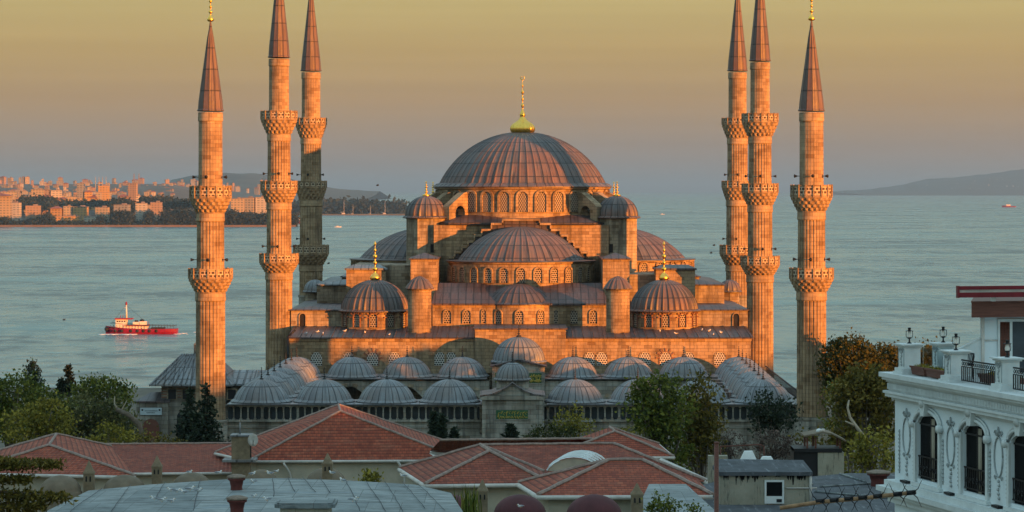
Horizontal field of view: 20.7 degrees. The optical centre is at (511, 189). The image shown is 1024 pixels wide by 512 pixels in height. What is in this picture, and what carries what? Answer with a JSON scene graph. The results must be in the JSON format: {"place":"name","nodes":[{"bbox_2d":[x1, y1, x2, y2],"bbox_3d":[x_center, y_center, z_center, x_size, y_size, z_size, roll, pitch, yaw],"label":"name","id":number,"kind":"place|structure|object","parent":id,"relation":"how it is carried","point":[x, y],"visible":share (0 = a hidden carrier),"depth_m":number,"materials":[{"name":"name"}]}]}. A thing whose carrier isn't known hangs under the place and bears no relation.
{"place":"outdoors","nodes":[
{"label":"outdoors","id":0,"kind":"place"},
{"bbox_2d":[39,475,81,511],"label":"plaster dome","id":1,"kind":"structure","parent":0,"point":[67,484],"depth_m":127.33,"materials":[{"name":"paint"}]},
{"bbox_2d":[0,433,136,511],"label":"tiled house","id":2,"kind":"structure","parent":0,"point":[104,459],"depth_m":152.32,"materials":[{"name":"tile"}]},
{"bbox_2d":[0,184,242,224],"bbox_3d":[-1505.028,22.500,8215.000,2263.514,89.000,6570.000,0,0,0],"label":"land","id":3,"kind":"structure","parent":0,"point":[180,192],"depth_m":8255.83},
{"bbox_2d":[0,193,12,218],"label":"apartment block","id":4,"kind":"structure","parent":3,"relation":"on","point":[5,204],"depth_m":5020.82,"materials":[{"name":"concrete"}]},
{"bbox_2d":[12,201,20,220],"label":"apartment block","id":5,"kind":"structure","parent":3,"relation":"on","point":[16,210],"depth_m":5149.55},
{"bbox_2d":[25,204,40,218],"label":"apartment block","id":6,"kind":"structure","parent":3,"relation":"on","point":[33,211],"depth_m":5019.99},
{"bbox_2d":[12,193,194,211],"bbox_3d":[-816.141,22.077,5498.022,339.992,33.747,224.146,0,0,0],"label":"wood","id":7,"kind":"object","parent":3,"relation":"on","point":[93,203],"visible":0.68,"depth_m":5434.70,"materials":[{"name":"plant"}]},
{"bbox_2d":[135,202,146,220],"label":"apartment block","id":8,"kind":"structure","parent":3,"relation":"on","point":[140,208],"depth_m":5020.04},
{"bbox_2d":[0,225,295,226],"bbox_3d":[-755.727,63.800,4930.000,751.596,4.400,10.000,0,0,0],"label":"quay wall","id":9,"kind":"structure","parent":3,"relation":"on","point":[128,225],"depth_m":4925.00,"materials":[{"name":"stone"}]},
{"bbox_2d":[0,206,299,226],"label":"wood","id":10,"kind":"object","parent":3,"relation":"on","point":[180,216],"visible":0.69,"depth_m":4947.84,"materials":[{"name":"plant"}]},
{"bbox_2d":[242,196,254,213],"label":"apartment block","id":11,"kind":"structure","parent":3,"relation":"on","point":[249,202],"depth_m":5150.26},
{"bbox_2d":[255,196,266,213],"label":"apartment block","id":12,"kind":"structure","parent":3,"relation":"on","point":[260,204],"depth_m":5150.13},
{"bbox_2d":[107,442,230,484],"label":"tiled house","id":13,"kind":"structure","parent":0,"point":[177,459],"depth_m":189.88,"materials":[{"name":"tile"}]},
{"bbox_2d":[222,422,257,478],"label":"box chimney","id":14,"kind":"object","parent":13,"relation":"on","point":[240,460],"visible":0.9,"depth_m":183.40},
{"bbox_2d":[134,342,266,442],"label":"pavilion","id":15,"kind":"structure","parent":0,"point":[175,379],"depth_m":323.17,"materials":[{"name":"grey stone"}]},
{"bbox_2d":[164,173,390,200],"bbox_3d":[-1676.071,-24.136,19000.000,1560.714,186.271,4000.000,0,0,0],"label":"hill","id":16,"kind":"structure","parent":0,"point":[246,181],"depth_m":18334.58,"materials":[{"name":"grey"}]},
{"bbox_2d":[292,213,404,214],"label":"land","id":17,"kind":"structure","parent":0,"point":[361,214],"depth_m":7200.00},
{"bbox_2d":[291,194,409,213],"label":"wood","id":18,"kind":"object","parent":17,"relation":"on","point":[345,206],"visible":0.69,"depth_m":7312.81,"materials":[{"name":"plant"}]},
{"bbox_2d":[0,388,894,478],"bbox_3d":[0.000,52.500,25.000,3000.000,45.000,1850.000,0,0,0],"label":"ground","id":19,"kind":"structure","parent":0,"point":[141,392],"depth_m":391.61,"materials":[{"name":"plant"}]},
{"bbox_2d":[0,359,44,446],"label":"broadleaf tree","id":20,"kind":"object","parent":19,"relation":"on","point":[8,402],"visible":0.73,"depth_m":261.42,"materials":[{"name":"green plant"}]},
{"bbox_2d":[21,356,47,410],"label":"columnar cypress","id":21,"kind":"object","parent":19,"relation":"on","point":[30,370],"visible":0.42,"depth_m":299.85,"materials":[{"name":"green plant"}]},
{"bbox_2d":[0,455,79,511],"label":"cedar tree","id":22,"kind":"object","parent":19,"relation":"on","point":[24,496],"visible":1,"depth_m":69.04,"materials":[{"name":"green plant"}]},
{"bbox_2d":[0,391,81,443],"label":"broadleaf tree","id":23,"kind":"object","parent":19,"relation":"on","point":[38,423],"visible":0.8,"depth_m":243.96,"materials":[{"name":"green plant"}]},
{"bbox_2d":[10,377,86,436],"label":"broadleaf tree","id":24,"kind":"object","parent":19,"relation":"on","point":[46,393],"visible":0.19,"depth_m":267.07,"materials":[{"name":"green plant"}]},
{"bbox_2d":[55,363,79,401],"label":"fir tree","id":25,"kind":"object","parent":19,"relation":"on","point":[67,369],"visible":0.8,"depth_m":299.79,"materials":[{"name":"green plant"}]},
{"bbox_2d":[46,387,134,442],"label":"broadleaf tree","id":26,"kind":"object","parent":19,"relation":"on","point":[86,425],"visible":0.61,"depth_m":251.08,"materials":[{"name":"green plant"}]},
{"bbox_2d":[65,370,138,437],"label":"broadleaf tree","id":27,"kind":"object","parent":19,"relation":"on","point":[95,384],"visible":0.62,"depth_m":284.63,"materials":[{"name":"green plant"}]},
{"bbox_2d":[80,419,145,442],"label":"shrub","id":28,"kind":"object","parent":19,"relation":"on","point":[116,429],"visible":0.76,"depth_m":224.68,"materials":[{"name":"green plant"}]},
{"bbox_2d":[114,396,144,442],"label":"bare tree","id":29,"kind":"object","parent":19,"relation":"on","point":[135,420],"visible":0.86,"depth_m":249.81,"materials":[{"name":"grey plant"}]},
{"bbox_2d":[120,425,187,442],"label":"shrub","id":30,"kind":"object","parent":19,"relation":"on","point":[148,437],"visible":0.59,"depth_m":234.96,"materials":[{"name":"green plant"}]},
{"bbox_2d":[170,387,199,441],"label":"fir tree","id":31,"kind":"object","parent":19,"relation":"on","point":[184,429],"visible":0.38,"depth_m":267.65,"materials":[{"name":"green plant"}]},
{"bbox_2d":[185,382,230,441],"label":"fir tree","id":32,"kind":"object","parent":19,"relation":"on","point":[204,431],"visible":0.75,"depth_m":261.50,"materials":[{"name":"green plant"}]},
{"bbox_2d":[188,0,232,441],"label":"minaret","id":33,"kind":"object","parent":19,"relation":"on","point":[210,277],"visible":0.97,"depth_m":296.80,"materials":[{"name":"grey stone"}]},
{"bbox_2d":[47,477,462,511],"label":"flat roofed house","id":34,"kind":"structure","parent":19,"relation":"on","point":[300,495],"depth_m":93.11,"materials":[{"name":"metal"}]},
{"bbox_2d":[227,474,245,489],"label":"chimney pot","id":35,"kind":"object","parent":34,"relation":"on","point":[236,481],"visible":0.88,"depth_m":95.31,"materials":[{"name":"red ceramic"}]},
{"bbox_2d":[226,495,247,511],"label":"chimney pot","id":36,"kind":"object","parent":34,"relation":"on","point":[236,503],"visible":1,"depth_m":87.25,"materials":[{"name":"red ceramic"}]},
{"bbox_2d":[453,483,481,511],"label":"reed plant","id":37,"kind":"object","parent":34,"relation":"on","point":[470,504],"visible":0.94,"depth_m":97.93,"materials":[{"name":"green plant"}]},
{"bbox_2d":[477,479,487,511],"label":"chimney","id":38,"kind":"object","parent":34,"relation":"on","point":[482,491],"visible":0.9,"depth_m":99.81,"materials":[{"name":"paint"}]},
{"bbox_2d":[259,0,298,369],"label":"minaret","id":39,"kind":"object","parent":19,"relation":"on","point":[278,261],"visible":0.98,"depth_m":362.68,"materials":[{"name":"grey stone"}]},
{"bbox_2d":[293,0,328,303],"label":"minaret","id":40,"kind":"object","parent":19,"relation":"on","point":[310,248],"visible":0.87,"depth_m":418.67,"materials":[{"name":"grey stone"}]},
{"bbox_2d":[214,403,441,483],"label":"tiled house","id":41,"kind":"structure","parent":19,"relation":"on","point":[352,442],"depth_m":186.88,"materials":[{"name":"tile"}]},
{"bbox_2d":[427,410,437,436],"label":"narrow cypress","id":42,"kind":"object","parent":19,"relation":"on","point":[432,424],"visible":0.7,"depth_m":239.77,"materials":[{"name":"green plant"}]},
{"bbox_2d":[433,412,448,438],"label":"narrow cypress","id":43,"kind":"object","parent":19,"relation":"on","point":[441,429],"visible":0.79,"depth_m":237.80,"materials":[{"name":"green plant"}]},
{"bbox_2d":[500,423,519,437],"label":"clipped conifer","id":44,"kind":"object","parent":19,"relation":"on","point":[510,429],"visible":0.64,"depth_m":239.77,"materials":[{"name":"green plant"}]},
{"bbox_2d":[225,325,796,467],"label":"courtyard arcade","id":45,"kind":"object","parent":19,"relation":"on","point":[522,391],"visible":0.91,"depth_m":303.18,"materials":[{"name":"grey metal"}]},
{"bbox_2d":[430,437,592,453],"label":"tiled house","id":46,"kind":"structure","parent":19,"relation":"on","point":[448,444],"depth_m":181.34,"materials":[{"name":"tile"}]},
{"bbox_2d":[519,418,579,437],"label":"shrub","id":47,"kind":"object","parent":19,"relation":"on","point":[557,432],"visible":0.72,"depth_m":231.63,"materials":[{"name":"green plant"}]},
{"bbox_2d":[543,400,596,437],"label":"broadleaf tree","id":48,"kind":"object","parent":19,"relation":"on","point":[576,420],"visible":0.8,"depth_m":233.74,"materials":[{"name":"green plant"}]},
{"bbox_2d":[583,426,674,460],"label":"tiled house","id":49,"kind":"structure","parent":19,"relation":"on","point":[650,447],"depth_m":180.82,"materials":[{"name":"tile"}]},
{"bbox_2d":[615,369,701,469],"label":"broadleaf tree","id":50,"kind":"object","parent":19,"relation":"on","point":[658,424],"visible":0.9,"depth_m":221.34,"materials":[{"name":"green plant"}]},
{"bbox_2d":[643,484,713,511],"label":"flat roofed house","id":51,"kind":"structure","parent":19,"relation":"on","point":[686,493],"depth_m":107.80,"materials":[{"name":"metal"}]},
{"bbox_2d":[630,483,643,511],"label":"chimney","id":52,"kind":"object","parent":51,"relation":"on","point":[636,494],"visible":1,"depth_m":99.79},
{"bbox_2d":[670,369,729,484],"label":"broadleaf tree","id":53,"kind":"object","parent":19,"relation":"on","point":[702,425],"visible":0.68,"depth_m":225.58,"materials":[{"name":"green plant"}]},
{"bbox_2d":[714,441,718,511],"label":"pole","id":54,"kind":"object","parent":19,"relation":"on","point":[716,476],"visible":1,"depth_m":99.93,"materials":[{"name":"metal"}]},
{"bbox_2d":[712,429,752,458],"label":"bare shrub","id":55,"kind":"object","parent":19,"relation":"on","point":[730,452],"visible":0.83,"depth_m":214.68,"materials":[{"name":"grey plant"}]},
{"bbox_2d":[719,0,747,307],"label":"minaret","id":56,"kind":"object","parent":19,"relation":"on","point":[731,251],"visible":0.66,"depth_m":418.69,"materials":[{"name":"grey stone"}]},
{"bbox_2d":[740,0,779,370],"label":"minaret","id":57,"kind":"object","parent":19,"relation":"on","point":[759,263],"visible":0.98,"depth_m":362.68,"materials":[{"name":"grey stone"}]},
{"bbox_2d":[713,459,816,504],"bbox_3d":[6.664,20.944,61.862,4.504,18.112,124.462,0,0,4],"label":"rooftop hut","id":58,"kind":"object","parent":19,"relation":"on","point":[760,482],"visible":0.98,"depth_m":121.00,"materials":[{"name":"concrete"}]},
{"bbox_2d":[764,480,783,503],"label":"window","id":59,"kind":"structure","parent":58,"relation":"in","point":[773,489],"depth_m":120.98,"materials":[{"name":"white paint"}]},
{"bbox_2d":[739,384,809,459],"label":"pine tree","id":60,"kind":"object","parent":19,"relation":"on","point":[768,418],"visible":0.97,"depth_m":235.52,"materials":[{"name":"green plant"}]},
{"bbox_2d":[751,426,801,459],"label":"bare shrub","id":61,"kind":"object","parent":19,"relation":"on","point":[779,453],"visible":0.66,"depth_m":211.85,"materials":[{"name":"grey plant"}]},
{"bbox_2d":[789,0,833,444],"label":"minaret","id":62,"kind":"object","parent":19,"relation":"on","point":[811,277],"visible":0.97,"depth_m":296.77,"materials":[{"name":"grey stone"}]},
{"bbox_2d":[787,426,842,446],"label":"shrub","id":63,"kind":"object","parent":19,"relation":"on","point":[810,439],"visible":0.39,"depth_m":205.33,"materials":[{"name":"green plant"}]},
{"bbox_2d":[790,429,845,475],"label":"tank shelter","id":64,"kind":"object","parent":19,"relation":"on","point":[820,460],"visible":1,"depth_m":152.00,"materials":[{"name":"concrete"}]},
{"bbox_2d":[816,378,855,471],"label":"broadleaf tree","id":65,"kind":"object","parent":19,"relation":"on","point":[836,417],"visible":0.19,"depth_m":249.73,"materials":[{"name":"green plant"}]},
{"bbox_2d":[813,326,893,472],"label":"plane tree","id":66,"kind":"object","parent":19,"relation":"on","point":[839,354],"visible":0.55,"depth_m":290.88,"materials":[{"name":"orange plant"}]},
{"bbox_2d":[817,361,894,472],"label":"plane tree","id":67,"kind":"object","parent":19,"relation":"on","point":[858,392],"visible":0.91,"depth_m":204.25,"materials":[{"name":"green plant"}]},
{"bbox_2d":[843,425,894,472],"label":"broadleaf tree","id":68,"kind":"object","parent":19,"relation":"on","point":[862,456],"visible":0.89,"depth_m":189.14,"materials":[{"name":"green plant"}]},
{"bbox_2d":[871,340,898,469],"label":"plane tree","id":69,"kind":"object","parent":19,"relation":"on","point":[890,355],"visible":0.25,"depth_m":295.49,"materials":[{"name":"orange plant"}]},
{"bbox_2d":[397,443,544,511],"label":"tiled house","id":70,"kind":"structure","parent":0,"point":[500,473],"depth_m":127.69,"materials":[{"name":"tile"}]},
{"bbox_2d":[0,191,1023,387],"bbox_3d":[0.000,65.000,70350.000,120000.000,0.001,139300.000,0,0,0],"label":"sea","id":71,"kind":"structure","parent":0,"point":[900,265],"depth_m":2206.08,"materials":[{"name":"liquid"}]},
{"bbox_2d":[104,302,177,333],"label":"tugboat","id":72,"kind":"object","parent":71,"relation":"on","point":[124,326],"visible":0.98,"depth_m":1262.90,"materials":[{"name":"red metal"}]},
{"bbox_2d":[0,0,1023,190],"label":"sky","id":73,"kind":"structure","parent":0,"point":[913,90],"materials":[{"name":"orange"}]},
{"bbox_2d":[287,76,753,379],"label":"mosque","id":74,"kind":"structure","parent":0,"point":[548,247],"depth_m":368.34,"materials":[{"name":"stone"}]},
{"bbox_2d":[363,348,381,365],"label":"window","id":75,"kind":"structure","parent":74,"relation":"in","point":[372,357],"depth_m":351.95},
{"bbox_2d":[433,351,446,365],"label":"window","id":76,"kind":"structure","parent":74,"relation":"in","point":[438,359],"depth_m":351.95,"materials":[{"name":"stone"}]},
{"bbox_2d":[467,190,476,211],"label":"window","id":77,"kind":"structure","parent":74,"relation":"in","point":[472,195],"depth_m":385.03,"materials":[{"name":"stone"}]},
{"bbox_2d":[480,190,493,211],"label":"window","id":78,"kind":"structure","parent":74,"relation":"in","point":[486,197],"depth_m":383.91,"materials":[{"name":"stone"}]},
{"bbox_2d":[497,190,511,211],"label":"window","id":79,"kind":"structure","parent":74,"relation":"in","point":[504,198],"depth_m":383.06,"materials":[{"name":"stone"}]},
{"bbox_2d":[499,267,509,282],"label":"window","id":80,"kind":"structure","parent":74,"relation":"in","point":[504,274],"depth_m":368.48,"materials":[{"name":"stone"}]},
{"bbox_2d":[516,267,526,282],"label":"window","id":81,"kind":"structure","parent":74,"relation":"in","point":[521,274],"depth_m":368.21,"materials":[{"name":"stone"}]},
{"bbox_2d":[516,190,529,211],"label":"window","id":82,"kind":"structure","parent":74,"relation":"in","point":[522,196],"depth_m":382.88,"materials":[{"name":"stone"}]},
{"bbox_2d":[533,267,543,282],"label":"window","id":83,"kind":"structure","parent":74,"relation":"in","point":[538,273],"depth_m":368.48,"materials":[{"name":"stone"}]},
{"bbox_2d":[534,190,547,211],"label":"window","id":84,"kind":"structure","parent":74,"relation":"in","point":[541,196],"depth_m":383.06,"materials":[{"name":"stone"}]},
{"bbox_2d":[549,267,559,282],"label":"window","id":85,"kind":"structure","parent":74,"relation":"in","point":[554,274],"depth_m":369.29,"materials":[{"name":"stone"}]},
{"bbox_2d":[552,190,565,211],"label":"window","id":86,"kind":"structure","parent":74,"relation":"in","point":[558,196],"depth_m":383.91,"materials":[{"name":"stone"}]},
{"bbox_2d":[568,190,578,211],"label":"window","id":87,"kind":"structure","parent":74,"relation":"in","point":[573,195],"depth_m":385.13,"materials":[{"name":"stone"}]},
{"bbox_2d":[595,351,607,365],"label":"window","id":88,"kind":"structure","parent":74,"relation":"in","point":[602,358],"depth_m":351.95,"materials":[{"name":"stone"}]},
{"bbox_2d":[656,348,674,365],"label":"window","id":89,"kind":"structure","parent":74,"relation":"in","point":[665,356],"depth_m":351.95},
{"bbox_2d":[429,442,707,484],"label":"tiled house","id":90,"kind":"structure","parent":0,"point":[550,457],"depth_m":147.41,"materials":[{"name":"tile"}]},
{"bbox_2d":[516,457,713,511],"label":"tiled house","id":91,"kind":"structure","parent":0,"point":[616,480],"depth_m":114.23,"materials":[{"name":"tile"}]},
{"bbox_2d":[703,473,894,511],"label":"flat roofed house","id":92,"kind":"structure","parent":0,"point":[846,482],"depth_m":123.44,"materials":[{"name":"concrete"}]},
{"bbox_2d":[708,455,727,482],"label":"parapet","id":93,"kind":"structure","parent":92,"relation":"on","point":[710,469],"depth_m":131.00,"materials":[{"name":"concrete"}]},
{"bbox_2d":[866,470,890,486],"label":"chimney pot","id":94,"kind":"object","parent":92,"relation":"on","point":[877,477],"visible":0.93,"depth_m":128.31,"materials":[{"name":"red ceramic"}]},
{"bbox_2d":[833,169,1023,195],"bbox_3d":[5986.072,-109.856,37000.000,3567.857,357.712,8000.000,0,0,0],"label":"hill","id":95,"kind":"structure","parent":0,"point":[964,186],"depth_m":35024.10,"materials":[{"name":"grey"}]},
{"bbox_2d":[876,285,1023,511],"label":"hotel","id":96,"kind":"structure","parent":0,"point":[959,435],"depth_m":76.18,"materials":[{"name":"paint"}]},
{"bbox_2d":[780,479,922,511],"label":"spiked bar","id":97,"kind":"object","parent":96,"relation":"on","point":[823,501],"visible":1,"depth_m":74.95,"materials":[{"name":"black metal"}]},
{"bbox_2d":[909,363,934,375],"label":"planter","id":98,"kind":"object","parent":96,"relation":"on","point":[917,369],"visible":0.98,"depth_m":78.37,"materials":[{"name":"brown ceramic"}]},
{"bbox_2d":[908,399,943,491],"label":"window","id":99,"kind":"structure","parent":96,"relation":"in","point":[932,429],"depth_m":77.60,"materials":[{"name":"white glass"}]},
{"bbox_2d":[924,366,943,378],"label":"planter","id":100,"kind":"object","parent":96,"relation":"on","point":[936,372],"visible":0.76,"depth_m":77.23,"materials":[{"name":"brown ceramic"}]},
{"bbox_2d":[953,408,991,504],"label":"window","id":101,"kind":"structure","parent":96,"relation":"in","point":[978,439],"depth_m":74.42,"materials":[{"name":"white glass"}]},
{"bbox_2d":[997,319,1023,372],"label":"glass door","id":102,"kind":"structure","parent":96,"relation":"in","point":[1012,330],"depth_m":79.49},
{"bbox_2d":[1001,418,1023,511],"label":"window","id":103,"kind":"structure","parent":96,"relation":"in","point":[1018,428],"depth_m":71.94,"materials":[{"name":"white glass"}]},
{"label":"hill","id":104,"kind":"structure","parent":0,"visible":0},
{"bbox_2d":[83,461,94,492],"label":"chimney","id":105,"kind":"object","parent":104,"relation":"on","point":[88,478],"visible":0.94,"depth_m":127.77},
{"bbox_2d":[103,475,144,488],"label":"plaster dome","id":106,"kind":"structure","parent":104,"relation":"on","point":[118,481],"depth_m":127.46,"materials":[{"name":"paint"}]},
{"bbox_2d":[151,456,162,483],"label":"chimney","id":107,"kind":"object","parent":104,"relation":"on","point":[156,466],"visible":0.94,"depth_m":127.78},
{"bbox_2d":[174,472,207,482],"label":"plaster dome","id":108,"kind":"structure","parent":104,"relation":"on","point":[190,477],"depth_m":127.46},
{"bbox_2d":[246,469,276,478],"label":"plaster dome","id":109,"kind":"structure","parent":104,"relation":"on","point":[261,473],"depth_m":127.33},
{"bbox_2d":[307,468,344,479],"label":"plaster dome","id":110,"kind":"structure","parent":104,"relation":"on","point":[317,474],"depth_m":127.48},
{"bbox_2d":[322,453,332,479],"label":"chimney","id":111,"kind":"object","parent":104,"relation":"on","point":[327,464],"visible":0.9,"depth_m":124.78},
{"bbox_2d":[353,468,383,481],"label":"shrub","id":112,"kind":"object","parent":104,"relation":"on","point":[368,473],"visible":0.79,"depth_m":149.76,"materials":[{"name":"green plant"}]},
{"bbox_2d":[494,494,545,511],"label":"plaster dome","id":113,"kind":"structure","parent":104,"relation":"on","point":[511,502],"depth_m":102.43,"materials":[{"name":"paint"}]},
{"bbox_2d":[567,494,621,511],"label":"plaster dome","id":114,"kind":"structure","parent":104,"relation":"on","point":[594,503],"depth_m":102.47,"materials":[{"name":"paint"}]},
{"bbox_2d":[637,489,685,511],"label":"shrub","id":115,"kind":"object","parent":104,"relation":"on","point":[653,505],"visible":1,"depth_m":91.95,"materials":[{"name":"green plant"}]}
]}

